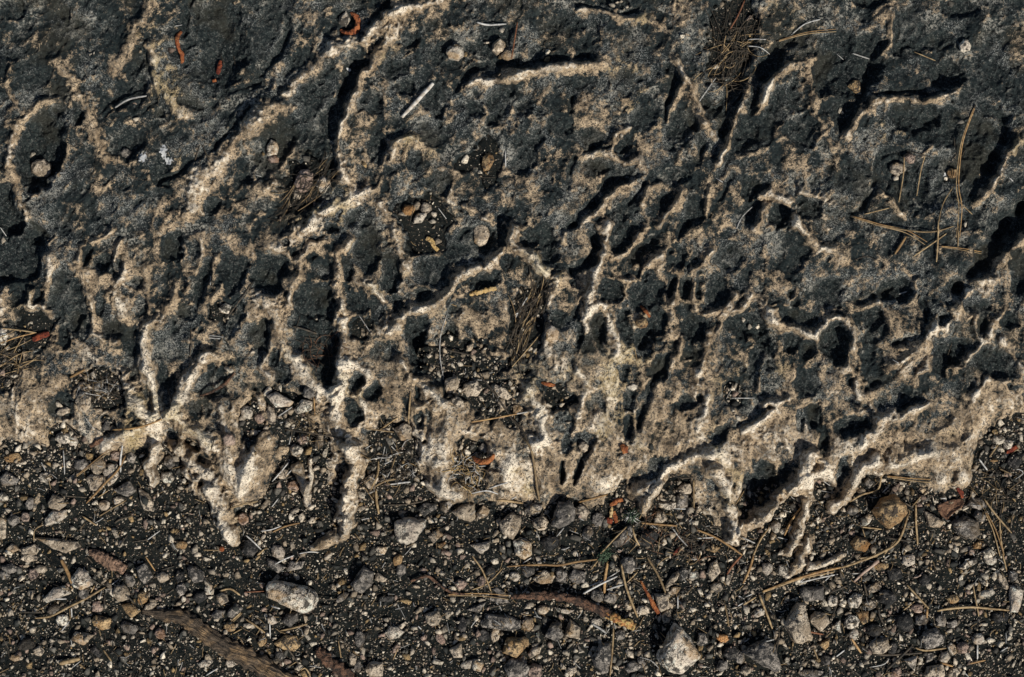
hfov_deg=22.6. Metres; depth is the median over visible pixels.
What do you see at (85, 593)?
pebble
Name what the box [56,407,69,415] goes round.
pebble
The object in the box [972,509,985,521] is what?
stone
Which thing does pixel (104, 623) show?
stone
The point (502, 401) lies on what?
pebble
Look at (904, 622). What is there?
stone
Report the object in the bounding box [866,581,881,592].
stone
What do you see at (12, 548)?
pebble
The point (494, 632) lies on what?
pebble
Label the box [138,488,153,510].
stone
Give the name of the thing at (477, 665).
stone
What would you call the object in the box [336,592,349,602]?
pebble
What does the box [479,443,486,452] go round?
pebble
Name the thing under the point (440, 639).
pebble
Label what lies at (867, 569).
pale root
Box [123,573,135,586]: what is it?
stone
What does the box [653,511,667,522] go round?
pebble
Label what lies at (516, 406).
pebble
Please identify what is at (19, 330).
pine needle
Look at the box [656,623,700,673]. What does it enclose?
stone
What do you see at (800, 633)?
stone
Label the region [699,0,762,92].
dry grass tuft
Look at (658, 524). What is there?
pine needle
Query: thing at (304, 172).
stone
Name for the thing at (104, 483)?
pine needle
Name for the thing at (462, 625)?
stone
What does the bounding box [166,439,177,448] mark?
pebble
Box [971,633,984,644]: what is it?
stone
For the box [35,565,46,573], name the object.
pebble
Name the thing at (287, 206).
dry grass tuft
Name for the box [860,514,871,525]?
pebble
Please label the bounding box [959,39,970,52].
stone
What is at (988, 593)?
pebble
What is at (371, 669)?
stone
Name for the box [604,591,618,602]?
stone
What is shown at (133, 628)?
stone
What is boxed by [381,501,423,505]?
pine needle
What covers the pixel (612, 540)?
pine needle
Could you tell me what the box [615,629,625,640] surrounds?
pebble
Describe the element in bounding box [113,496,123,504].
pebble
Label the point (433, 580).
bent twig
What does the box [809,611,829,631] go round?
stone
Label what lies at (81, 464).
stone
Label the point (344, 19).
pebble
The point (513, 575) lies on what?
pebble
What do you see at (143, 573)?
stone
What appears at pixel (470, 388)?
stone
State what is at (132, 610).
stone
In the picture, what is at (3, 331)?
stone
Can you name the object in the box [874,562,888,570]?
pebble
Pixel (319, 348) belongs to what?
fine roots
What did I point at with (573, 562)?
pine needle
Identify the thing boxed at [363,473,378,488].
stone
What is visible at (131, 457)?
pebble
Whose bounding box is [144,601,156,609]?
pebble
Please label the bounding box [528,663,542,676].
stone
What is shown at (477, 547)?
stone
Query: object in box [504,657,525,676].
stone
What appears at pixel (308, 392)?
stone
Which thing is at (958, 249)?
pine needle pair
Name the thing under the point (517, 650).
stone
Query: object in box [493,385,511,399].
stone
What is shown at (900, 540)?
pine needle
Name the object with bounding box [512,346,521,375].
pine needle
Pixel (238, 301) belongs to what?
pine needle
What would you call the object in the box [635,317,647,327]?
pebble
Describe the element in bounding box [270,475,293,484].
pine needle
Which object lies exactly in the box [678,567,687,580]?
pebble
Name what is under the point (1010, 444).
pebble
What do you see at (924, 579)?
stone
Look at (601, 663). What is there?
stone
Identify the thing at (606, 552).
moss tuft
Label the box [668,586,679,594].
pebble
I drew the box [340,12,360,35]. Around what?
curled pod
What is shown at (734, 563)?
pine needle
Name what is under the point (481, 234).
stone
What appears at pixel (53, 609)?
stone
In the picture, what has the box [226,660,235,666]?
pebble
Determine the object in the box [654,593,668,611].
stone
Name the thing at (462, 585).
pebble
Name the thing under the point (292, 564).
pebble
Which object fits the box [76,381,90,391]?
stone
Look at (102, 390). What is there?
dry grass tuft
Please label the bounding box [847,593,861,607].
stone
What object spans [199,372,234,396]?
dark twig
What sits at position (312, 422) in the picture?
fine roots
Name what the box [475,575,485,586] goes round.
pebble
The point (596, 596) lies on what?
stone
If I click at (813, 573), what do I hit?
pine needle
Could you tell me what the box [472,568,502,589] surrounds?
pine needle
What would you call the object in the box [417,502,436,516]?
stone
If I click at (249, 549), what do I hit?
stone
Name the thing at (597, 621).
pebble
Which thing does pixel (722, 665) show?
stone
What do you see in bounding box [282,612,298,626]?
stone
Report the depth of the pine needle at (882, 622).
2.50 m
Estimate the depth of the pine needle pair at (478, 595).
2.50 m
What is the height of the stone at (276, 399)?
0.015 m
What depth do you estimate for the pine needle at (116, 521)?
2.50 m
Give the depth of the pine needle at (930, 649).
2.50 m
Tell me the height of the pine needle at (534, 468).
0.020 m
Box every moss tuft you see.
[597,545,614,563]
[622,507,639,524]
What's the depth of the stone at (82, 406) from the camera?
2.48 m
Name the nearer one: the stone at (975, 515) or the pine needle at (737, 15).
the pine needle at (737, 15)
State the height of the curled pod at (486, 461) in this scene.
0.016 m
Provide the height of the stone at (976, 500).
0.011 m
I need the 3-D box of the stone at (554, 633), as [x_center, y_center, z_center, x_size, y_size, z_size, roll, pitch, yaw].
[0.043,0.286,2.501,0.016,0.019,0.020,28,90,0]
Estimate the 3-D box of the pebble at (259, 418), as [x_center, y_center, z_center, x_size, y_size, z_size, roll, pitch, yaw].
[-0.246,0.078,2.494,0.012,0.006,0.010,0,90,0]
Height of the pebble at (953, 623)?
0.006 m
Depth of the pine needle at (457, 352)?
2.49 m
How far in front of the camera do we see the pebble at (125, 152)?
2.50 m
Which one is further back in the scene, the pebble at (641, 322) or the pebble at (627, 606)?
the pebble at (627, 606)
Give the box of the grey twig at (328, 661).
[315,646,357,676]
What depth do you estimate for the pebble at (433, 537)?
2.50 m
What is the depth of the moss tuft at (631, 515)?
2.50 m
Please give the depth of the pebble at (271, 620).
2.50 m
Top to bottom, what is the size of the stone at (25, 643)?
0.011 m
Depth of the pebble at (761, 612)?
2.50 m
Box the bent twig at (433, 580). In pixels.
[410,575,467,594]
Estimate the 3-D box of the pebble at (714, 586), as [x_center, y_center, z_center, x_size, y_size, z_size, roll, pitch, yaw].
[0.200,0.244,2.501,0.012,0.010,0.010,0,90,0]
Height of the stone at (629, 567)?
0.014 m
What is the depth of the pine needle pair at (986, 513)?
2.50 m
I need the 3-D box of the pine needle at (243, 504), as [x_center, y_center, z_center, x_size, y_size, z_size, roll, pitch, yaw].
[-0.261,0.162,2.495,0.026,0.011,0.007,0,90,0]
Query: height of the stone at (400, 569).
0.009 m
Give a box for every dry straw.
[115,95,146,107]
[119,445,122,471]
[245,535,260,549]
[272,462,288,481]
[390,481,409,484]
[439,313,447,379]
[471,490,497,493]
[477,22,505,25]
[583,576,617,593]
[589,573,615,585]
[592,624,605,632]
[671,526,686,545]
[791,19,820,34]
[800,574,837,582]
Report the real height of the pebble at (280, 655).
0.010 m
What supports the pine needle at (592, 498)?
on the bedrock
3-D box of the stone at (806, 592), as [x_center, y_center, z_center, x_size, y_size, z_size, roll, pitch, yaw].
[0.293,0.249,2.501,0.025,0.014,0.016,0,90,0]
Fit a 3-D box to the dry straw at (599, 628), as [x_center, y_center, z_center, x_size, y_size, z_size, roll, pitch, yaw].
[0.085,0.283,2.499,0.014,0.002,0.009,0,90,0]
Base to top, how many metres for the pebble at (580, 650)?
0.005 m
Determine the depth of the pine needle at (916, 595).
2.50 m
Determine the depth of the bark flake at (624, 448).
2.49 m
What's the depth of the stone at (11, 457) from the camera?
2.50 m
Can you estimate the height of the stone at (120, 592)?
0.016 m
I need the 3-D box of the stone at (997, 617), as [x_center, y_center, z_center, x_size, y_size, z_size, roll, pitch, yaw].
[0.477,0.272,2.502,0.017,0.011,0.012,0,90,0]
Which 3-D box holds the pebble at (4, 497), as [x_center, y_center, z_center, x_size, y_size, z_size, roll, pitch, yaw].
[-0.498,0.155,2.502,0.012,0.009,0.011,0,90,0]
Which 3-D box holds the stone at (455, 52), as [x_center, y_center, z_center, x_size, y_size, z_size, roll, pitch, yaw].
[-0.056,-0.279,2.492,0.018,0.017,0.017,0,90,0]
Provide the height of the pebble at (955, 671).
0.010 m
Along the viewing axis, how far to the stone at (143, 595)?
2.50 m
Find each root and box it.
[141,608,297,676]
[853,559,878,581]
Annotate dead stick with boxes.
[401,82,433,117]
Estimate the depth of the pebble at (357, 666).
2.50 m
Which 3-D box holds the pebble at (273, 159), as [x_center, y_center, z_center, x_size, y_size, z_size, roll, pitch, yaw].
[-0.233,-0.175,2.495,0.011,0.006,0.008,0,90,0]
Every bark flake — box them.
[89,437,103,447]
[541,381,554,386]
[606,517,612,523]
[609,498,622,505]
[609,506,612,517]
[613,511,617,522]
[620,443,627,453]
[640,305,650,317]
[956,488,963,498]
[1006,445,1017,453]
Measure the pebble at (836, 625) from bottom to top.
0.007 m
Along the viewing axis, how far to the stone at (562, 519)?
2.49 m
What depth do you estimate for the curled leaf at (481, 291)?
2.49 m
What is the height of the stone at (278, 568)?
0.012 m
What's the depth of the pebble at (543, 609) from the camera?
2.50 m
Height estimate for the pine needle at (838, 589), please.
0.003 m
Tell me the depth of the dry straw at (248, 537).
2.50 m
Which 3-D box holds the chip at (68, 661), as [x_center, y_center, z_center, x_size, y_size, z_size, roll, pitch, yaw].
[-0.432,0.315,2.498,0.020,0.006,0.008,0,90,0]
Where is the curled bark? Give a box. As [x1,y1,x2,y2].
[175,31,183,62]
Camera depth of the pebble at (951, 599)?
2.50 m
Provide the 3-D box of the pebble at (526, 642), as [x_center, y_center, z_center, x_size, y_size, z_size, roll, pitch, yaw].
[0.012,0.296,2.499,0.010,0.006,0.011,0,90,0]
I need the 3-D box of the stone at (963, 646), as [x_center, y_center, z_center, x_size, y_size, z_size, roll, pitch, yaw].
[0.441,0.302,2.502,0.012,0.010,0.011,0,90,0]
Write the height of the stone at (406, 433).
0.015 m
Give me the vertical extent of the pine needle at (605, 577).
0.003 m
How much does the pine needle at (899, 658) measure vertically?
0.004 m
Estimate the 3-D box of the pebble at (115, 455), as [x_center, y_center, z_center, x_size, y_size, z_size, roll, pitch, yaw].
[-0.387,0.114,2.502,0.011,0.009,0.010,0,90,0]
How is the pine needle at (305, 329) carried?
on the bedrock
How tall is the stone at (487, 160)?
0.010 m
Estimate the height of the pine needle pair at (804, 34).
0.005 m
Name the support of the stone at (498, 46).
on the bedrock
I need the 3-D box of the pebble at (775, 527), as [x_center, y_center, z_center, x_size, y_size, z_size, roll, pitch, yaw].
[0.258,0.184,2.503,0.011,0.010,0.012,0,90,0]
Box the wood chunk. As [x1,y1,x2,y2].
[88,549,127,574]
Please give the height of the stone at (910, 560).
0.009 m
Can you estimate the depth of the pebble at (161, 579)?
2.50 m
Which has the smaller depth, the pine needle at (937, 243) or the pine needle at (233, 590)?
the pine needle at (937, 243)
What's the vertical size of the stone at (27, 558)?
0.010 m
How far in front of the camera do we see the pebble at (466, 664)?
2.50 m
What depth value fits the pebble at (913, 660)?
2.50 m
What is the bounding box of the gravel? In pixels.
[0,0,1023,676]
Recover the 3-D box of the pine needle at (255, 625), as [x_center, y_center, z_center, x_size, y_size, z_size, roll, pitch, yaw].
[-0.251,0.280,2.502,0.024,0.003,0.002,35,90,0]
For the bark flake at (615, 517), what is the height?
0.002 m
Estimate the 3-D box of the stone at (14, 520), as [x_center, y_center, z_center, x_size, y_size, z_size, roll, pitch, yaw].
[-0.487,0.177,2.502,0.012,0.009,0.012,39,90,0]
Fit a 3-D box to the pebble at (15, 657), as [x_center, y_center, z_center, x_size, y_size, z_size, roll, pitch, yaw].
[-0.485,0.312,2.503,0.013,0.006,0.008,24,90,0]
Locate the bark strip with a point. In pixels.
(654, 606)
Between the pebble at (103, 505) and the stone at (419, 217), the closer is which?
the stone at (419, 217)
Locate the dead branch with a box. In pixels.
[511,590,635,630]
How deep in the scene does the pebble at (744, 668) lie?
2.50 m
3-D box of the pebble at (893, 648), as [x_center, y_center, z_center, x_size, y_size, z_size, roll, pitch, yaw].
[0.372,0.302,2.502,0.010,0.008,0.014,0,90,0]
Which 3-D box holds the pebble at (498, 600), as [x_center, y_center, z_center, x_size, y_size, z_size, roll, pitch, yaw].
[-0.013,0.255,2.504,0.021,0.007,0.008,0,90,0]
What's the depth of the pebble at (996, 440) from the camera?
2.50 m
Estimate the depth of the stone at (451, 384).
2.49 m
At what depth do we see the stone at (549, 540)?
2.50 m
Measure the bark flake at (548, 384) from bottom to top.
0.006 m
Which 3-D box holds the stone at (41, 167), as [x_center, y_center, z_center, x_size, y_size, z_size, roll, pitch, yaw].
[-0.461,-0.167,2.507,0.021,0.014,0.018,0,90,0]
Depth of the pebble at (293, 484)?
2.50 m
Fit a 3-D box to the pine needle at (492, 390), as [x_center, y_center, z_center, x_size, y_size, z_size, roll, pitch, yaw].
[-0.013,0.060,2.490,0.003,0.003,0.064,-36,90,0]
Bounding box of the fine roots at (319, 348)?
[294,322,348,370]
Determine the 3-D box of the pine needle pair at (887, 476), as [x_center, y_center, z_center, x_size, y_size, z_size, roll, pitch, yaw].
[0.386,0.137,2.499,0.044,0.007,0.008,0,90,0]
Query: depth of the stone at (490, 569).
2.50 m
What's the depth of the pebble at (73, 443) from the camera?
2.50 m
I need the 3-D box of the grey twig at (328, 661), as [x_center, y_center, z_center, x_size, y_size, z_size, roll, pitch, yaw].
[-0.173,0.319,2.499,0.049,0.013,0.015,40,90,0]
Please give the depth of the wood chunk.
2.50 m
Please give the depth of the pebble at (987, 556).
2.50 m
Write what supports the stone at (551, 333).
on the bedrock
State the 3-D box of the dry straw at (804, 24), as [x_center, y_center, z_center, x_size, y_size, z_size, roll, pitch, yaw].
[0.285,-0.304,2.490,0.032,0.007,0.004,-27,90,0]
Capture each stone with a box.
[0,327,8,344]
[0,471,18,485]
[0,517,5,539]
[1,563,17,573]
[4,453,21,462]
[7,513,19,525]
[17,637,34,649]
[20,544,38,554]
[20,554,37,562]
[31,158,51,176]
[35,537,80,552]
[43,585,70,602]
[44,509,67,525]
[47,604,60,614]
[48,494,66,510]
[56,433,70,443]
[56,614,68,625]
[71,568,92,589]
[71,631,94,644]
[74,459,88,470]
[75,391,90,412]
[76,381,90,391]
[86,474,105,490]
[90,457,106,474]
[92,615,110,629]
[103,463,115,477]
[105,472,118,485]
[112,584,129,601]
[114,481,135,496]
[120,621,137,633]
[121,603,140,617]
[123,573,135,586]
[137,563,153,583]
[137,590,147,604]
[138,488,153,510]
[160,471,173,483]
[164,455,174,468]
[187,566,203,582]
[192,591,207,603]
[210,610,225,618]
[215,592,228,604]
[218,303,231,313]
[222,434,235,445]
[227,603,242,617]
[241,406,252,418]
[242,539,257,556]
[266,139,278,156]
[266,392,293,407]
[266,404,275,423]
[266,580,318,613]
[267,558,285,572]
[271,545,284,557]
[274,635,299,651]
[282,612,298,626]
[290,444,302,456]
[294,169,313,192]
[294,399,313,413]
[302,387,315,398]
[315,175,330,192]
[326,651,335,658]
[350,566,373,592]
[354,631,365,647]
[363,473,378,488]
[364,661,383,676]
[385,626,404,639]
[394,422,411,440]
[394,517,425,544]
[396,563,405,577]
[402,205,414,215]
[413,213,426,223]
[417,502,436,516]
[424,610,441,625]
[444,376,459,392]
[445,44,463,60]
[451,396,464,407]
[452,503,475,521]
[457,616,467,632]
[462,380,482,396]
[469,541,490,553]
[472,659,483,671]
[473,225,489,246]
[477,629,489,641]
[480,614,520,630]
[481,152,493,170]
[485,564,495,577]
[491,38,505,55]
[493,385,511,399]
[499,512,520,539]
[501,49,514,60]
[502,637,525,657]
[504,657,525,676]
[513,537,531,559]
[521,566,534,577]
[521,617,533,630]
[524,502,541,514]
[528,646,541,658]
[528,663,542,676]
[532,514,548,529]
[532,569,554,583]
[541,534,558,551]
[544,325,558,342]
[544,621,563,641]
[550,501,575,528]
[555,567,566,582]
[564,619,580,638]
[568,569,585,583]
[576,504,589,519]
[582,525,593,540]
[590,589,603,602]
[591,641,610,673]
[592,512,604,526]
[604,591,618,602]
[612,525,632,547]
[620,556,635,572]
[624,660,639,672]
[636,605,649,614]
[637,530,658,545]
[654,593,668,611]
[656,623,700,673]
[661,609,671,622]
[665,571,678,587]
[675,483,692,493]
[676,493,687,508]
[696,633,707,645]
[707,559,720,581]
[716,660,727,671]
[722,646,739,660]
[742,639,780,672]
[761,563,772,575]
[784,603,811,643]
[799,586,823,601]
[799,669,823,676]
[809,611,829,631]
[844,615,859,629]
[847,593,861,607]
[848,80,860,92]
[850,535,870,551]
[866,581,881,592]
[866,623,882,636]
[868,637,889,653]
[871,493,907,528]
[876,589,896,604]
[887,567,902,580]
[889,162,905,175]
[895,613,913,631]
[901,554,914,565]
[903,152,914,163]
[915,613,928,624]
[918,573,930,585]
[919,628,944,649]
[924,511,944,527]
[924,663,944,676]
[935,613,946,626]
[939,651,949,662]
[951,516,979,539]
[956,642,968,652]
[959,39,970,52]
[966,497,986,509]
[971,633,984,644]
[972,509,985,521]
[991,611,1008,622]
[1007,453,1021,468]
[1009,584,1022,612]
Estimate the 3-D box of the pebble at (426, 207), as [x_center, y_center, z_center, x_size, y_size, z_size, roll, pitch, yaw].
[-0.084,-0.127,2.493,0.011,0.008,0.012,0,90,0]
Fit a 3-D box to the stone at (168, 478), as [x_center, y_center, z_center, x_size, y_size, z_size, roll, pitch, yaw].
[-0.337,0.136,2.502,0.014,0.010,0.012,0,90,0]
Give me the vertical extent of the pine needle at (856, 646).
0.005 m
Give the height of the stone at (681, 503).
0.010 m
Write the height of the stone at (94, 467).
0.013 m
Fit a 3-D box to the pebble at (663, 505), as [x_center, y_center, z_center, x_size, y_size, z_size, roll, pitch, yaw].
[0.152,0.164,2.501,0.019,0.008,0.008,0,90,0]
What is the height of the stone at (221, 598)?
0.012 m
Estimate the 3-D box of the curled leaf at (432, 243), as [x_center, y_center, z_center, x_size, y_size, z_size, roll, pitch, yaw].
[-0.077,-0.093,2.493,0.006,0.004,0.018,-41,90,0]
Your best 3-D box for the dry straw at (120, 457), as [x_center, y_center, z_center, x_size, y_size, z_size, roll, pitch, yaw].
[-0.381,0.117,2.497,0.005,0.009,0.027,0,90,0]
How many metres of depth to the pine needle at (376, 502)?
2.50 m
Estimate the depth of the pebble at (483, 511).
2.50 m
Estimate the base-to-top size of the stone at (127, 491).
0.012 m
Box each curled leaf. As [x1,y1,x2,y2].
[426,236,438,251]
[469,286,496,295]
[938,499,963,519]
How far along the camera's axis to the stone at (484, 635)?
2.50 m
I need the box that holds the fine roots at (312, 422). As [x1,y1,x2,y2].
[284,400,336,449]
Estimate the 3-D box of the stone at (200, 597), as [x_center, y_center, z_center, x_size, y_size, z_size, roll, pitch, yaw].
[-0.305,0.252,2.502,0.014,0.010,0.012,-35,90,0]
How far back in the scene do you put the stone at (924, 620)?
2.50 m
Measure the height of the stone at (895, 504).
0.037 m
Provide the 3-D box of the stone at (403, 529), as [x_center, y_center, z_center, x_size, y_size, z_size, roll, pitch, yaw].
[-0.100,0.188,2.500,0.032,0.025,0.028,0,90,0]
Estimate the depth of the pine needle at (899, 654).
2.50 m
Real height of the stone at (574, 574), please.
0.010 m
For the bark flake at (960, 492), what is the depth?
2.50 m
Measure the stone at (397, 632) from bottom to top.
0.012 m
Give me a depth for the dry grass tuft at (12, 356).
2.49 m
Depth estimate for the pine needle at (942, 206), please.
2.49 m
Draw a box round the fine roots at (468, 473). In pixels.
[439,447,489,503]
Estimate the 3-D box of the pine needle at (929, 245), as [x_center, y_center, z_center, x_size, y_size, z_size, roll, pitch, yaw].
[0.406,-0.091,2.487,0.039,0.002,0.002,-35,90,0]
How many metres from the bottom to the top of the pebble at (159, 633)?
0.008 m
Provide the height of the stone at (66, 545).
0.011 m
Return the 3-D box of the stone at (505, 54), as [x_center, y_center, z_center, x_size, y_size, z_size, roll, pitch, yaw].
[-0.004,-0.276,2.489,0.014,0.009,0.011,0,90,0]
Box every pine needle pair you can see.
[74,449,111,477]
[446,593,508,599]
[777,29,835,41]
[850,215,926,244]
[885,475,930,482]
[938,245,981,253]
[956,105,975,236]
[984,510,1003,555]
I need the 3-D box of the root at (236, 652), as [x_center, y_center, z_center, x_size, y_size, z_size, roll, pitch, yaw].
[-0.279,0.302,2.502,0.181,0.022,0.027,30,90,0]
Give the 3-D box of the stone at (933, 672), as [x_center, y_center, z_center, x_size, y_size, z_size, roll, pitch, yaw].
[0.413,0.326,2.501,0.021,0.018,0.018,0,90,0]
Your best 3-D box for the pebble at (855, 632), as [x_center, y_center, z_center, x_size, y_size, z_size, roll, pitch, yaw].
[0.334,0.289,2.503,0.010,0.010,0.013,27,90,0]
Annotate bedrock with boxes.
[0,0,1023,579]
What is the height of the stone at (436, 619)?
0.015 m
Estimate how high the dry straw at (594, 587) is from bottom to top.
0.003 m
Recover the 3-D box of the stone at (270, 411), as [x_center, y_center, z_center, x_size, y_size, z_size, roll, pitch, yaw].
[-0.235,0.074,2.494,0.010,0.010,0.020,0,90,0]
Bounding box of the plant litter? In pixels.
[0,16,1023,676]
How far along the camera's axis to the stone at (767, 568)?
2.50 m
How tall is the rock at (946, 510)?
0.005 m
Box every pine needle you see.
[0,328,36,332]
[0,333,33,343]
[34,587,104,618]
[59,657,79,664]
[60,559,71,583]
[70,369,84,377]
[86,456,125,503]
[99,500,125,516]
[112,419,161,429]
[115,515,132,523]
[220,588,239,595]
[224,282,252,320]
[230,501,257,508]
[245,618,264,632]
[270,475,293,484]
[273,522,299,531]
[280,624,306,630]
[281,640,299,665]
[284,429,337,437]
[293,326,316,333]
[365,428,393,432]
[370,461,378,489]
[375,479,395,486]
[375,490,379,513]
[380,417,397,429]
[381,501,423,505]
[408,392,410,421]
[445,349,469,354]
[471,413,516,422]
[472,555,491,591]
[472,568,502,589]
[478,374,517,427]
[497,499,522,503]
[511,22,517,58]
[512,334,539,366]
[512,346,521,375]
[512,418,531,450]
[520,559,596,565]
[523,437,539,501]
[578,494,607,502]
[599,526,626,555]
[603,561,608,592]
[610,628,613,674]
[621,564,637,616]
[631,526,639,545]
[641,522,676,526]
[647,557,665,592]
[693,480,694,506]
[697,529,742,554]
[724,600,728,625]
[727,555,741,574]
[729,0,744,30]
[743,556,753,583]
[753,528,768,555]
[758,594,772,628]
[763,567,840,591]
[763,572,833,592]
[774,613,779,651]
[784,506,801,535]
[818,579,830,593]
[830,585,847,592]
[841,514,908,567]
[849,475,881,501]
[851,638,861,652]
[861,526,881,529]
[873,224,953,232]
[874,652,921,655]
[878,609,887,630]
[884,537,913,541]
[886,646,912,670]
[895,236,906,253]
[898,154,904,201]
[907,585,928,608]
[913,233,946,256]
[915,504,917,544]
[915,647,945,650]
[916,156,924,195]
[936,225,938,261]
[937,186,953,228]
[937,606,1009,611]
[973,585,978,615]
[983,498,1011,532]
[999,521,1003,551]
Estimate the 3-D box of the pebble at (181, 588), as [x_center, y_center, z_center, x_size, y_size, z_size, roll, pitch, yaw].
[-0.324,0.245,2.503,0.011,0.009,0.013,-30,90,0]
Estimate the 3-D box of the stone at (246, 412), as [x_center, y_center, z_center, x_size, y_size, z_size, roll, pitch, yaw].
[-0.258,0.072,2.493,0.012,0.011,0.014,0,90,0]
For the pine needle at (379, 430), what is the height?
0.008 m
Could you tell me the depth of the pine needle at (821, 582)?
2.50 m
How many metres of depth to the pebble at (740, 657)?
2.50 m
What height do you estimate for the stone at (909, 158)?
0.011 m
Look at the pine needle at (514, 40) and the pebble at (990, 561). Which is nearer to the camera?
the pine needle at (514, 40)
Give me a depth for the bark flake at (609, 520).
2.50 m
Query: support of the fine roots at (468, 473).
on the bedrock
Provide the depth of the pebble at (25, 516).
2.50 m
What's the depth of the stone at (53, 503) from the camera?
2.50 m
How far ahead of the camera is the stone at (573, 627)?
2.49 m
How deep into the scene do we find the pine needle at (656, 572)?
2.50 m
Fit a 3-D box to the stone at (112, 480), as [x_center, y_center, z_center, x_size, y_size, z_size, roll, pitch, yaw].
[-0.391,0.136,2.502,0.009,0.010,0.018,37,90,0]
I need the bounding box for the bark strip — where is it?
[640,580,659,613]
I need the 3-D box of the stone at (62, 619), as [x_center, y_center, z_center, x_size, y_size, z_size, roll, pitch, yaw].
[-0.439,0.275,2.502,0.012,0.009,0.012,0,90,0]
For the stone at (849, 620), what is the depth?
2.50 m
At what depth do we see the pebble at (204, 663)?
2.50 m
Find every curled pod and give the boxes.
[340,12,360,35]
[472,454,494,464]
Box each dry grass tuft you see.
[0,328,43,390]
[75,370,124,409]
[261,152,353,233]
[359,439,424,502]
[494,267,556,371]
[607,497,719,566]
[693,11,769,108]
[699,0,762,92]
[965,464,1023,524]
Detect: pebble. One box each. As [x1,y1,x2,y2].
[0,492,8,501]
[0,570,9,579]
[6,543,18,552]
[9,654,23,661]
[20,512,29,521]
[25,497,34,509]
[28,569,38,579]
[33,646,43,655]
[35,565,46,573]
[39,472,50,482]
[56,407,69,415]
[69,435,77,445]
[78,588,88,598]
[90,645,101,657]
[91,382,103,390]
[92,600,102,611]
[98,500,109,510]
[99,386,110,394]
[101,420,109,430]
[105,588,113,596]
[111,451,120,460]
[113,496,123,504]
[120,148,131,158]
[126,452,136,463]
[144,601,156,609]
[154,627,165,638]
[156,571,168,582]
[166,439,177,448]
[175,541,187,548]
[175,570,184,582]
[175,582,186,595]
[199,660,213,667]
[204,580,212,594]
[223,622,235,631]
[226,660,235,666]
[238,512,248,524]
[254,413,264,423]
[257,633,266,646]
[266,615,276,624]
[267,155,278,162]
[275,650,285,661]
[277,469,288,479]
[286,561,304,570]
[287,481,298,491]
[292,445,302,454]
[294,189,300,198]
[297,435,307,443]
[314,438,323,448]
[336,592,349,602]
[338,11,350,27]
[349,653,356,665]
[354,659,360,672]
[374,546,387,554]
[374,572,386,581]
[378,596,393,602]
[393,554,402,565]
[420,202,431,213]
[428,528,442,542]
[436,634,444,644]
[437,541,445,548]
[440,501,452,512]
[449,643,462,657]
[454,579,466,589]
[460,659,473,668]
[466,602,485,612]
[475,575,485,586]
[476,505,489,519]
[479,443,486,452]
[489,596,509,602]
[490,629,499,641]
[492,587,507,597]
[497,398,505,407]
[509,572,519,580]
[512,404,522,414]
[521,636,528,646]
[522,663,529,676]
[537,605,549,614]
[554,607,573,613]
[565,667,576,676]
[571,563,584,569]
[577,644,583,652]
[578,441,588,452]
[591,617,602,625]
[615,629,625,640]
[624,600,631,609]
[626,383,637,390]
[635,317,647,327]
[637,658,645,667]
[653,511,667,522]
[658,502,675,509]
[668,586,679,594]
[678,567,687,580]
[688,571,699,579]
[705,543,719,552]
[710,582,722,592]
[716,633,728,642]
[735,651,744,663]
[739,665,750,675]
[753,607,764,617]
[770,521,780,532]
[777,564,788,575]
[817,638,829,649]
[820,654,830,664]
[826,595,837,606]
[832,620,840,632]
[846,505,857,514]
[849,628,858,640]
[856,610,868,624]
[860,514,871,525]
[863,478,873,487]
[865,600,876,608]
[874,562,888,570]
[887,641,896,653]
[890,667,901,676]
[904,655,917,670]
[910,603,922,612]
[925,652,933,663]
[946,168,957,178]
[946,594,958,603]
[946,620,956,627]
[947,642,956,654]
[948,667,959,676]
[958,557,977,568]
[972,541,986,548]
[981,588,994,597]
[982,548,994,557]
[983,557,996,564]
[992,434,1004,444]
[996,571,1008,589]
[1003,439,1012,448]
[1008,569,1017,581]
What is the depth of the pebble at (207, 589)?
2.50 m
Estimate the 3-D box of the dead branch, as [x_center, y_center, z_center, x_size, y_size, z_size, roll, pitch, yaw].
[0.061,0.260,2.494,0.126,0.012,0.020,14,90,0]
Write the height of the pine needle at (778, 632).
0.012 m
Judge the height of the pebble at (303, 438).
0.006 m
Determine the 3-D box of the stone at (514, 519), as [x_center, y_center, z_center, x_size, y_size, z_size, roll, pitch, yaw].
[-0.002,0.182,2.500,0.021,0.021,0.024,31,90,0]
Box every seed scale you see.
[32,331,49,341]
[216,60,221,74]
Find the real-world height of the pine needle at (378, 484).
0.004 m

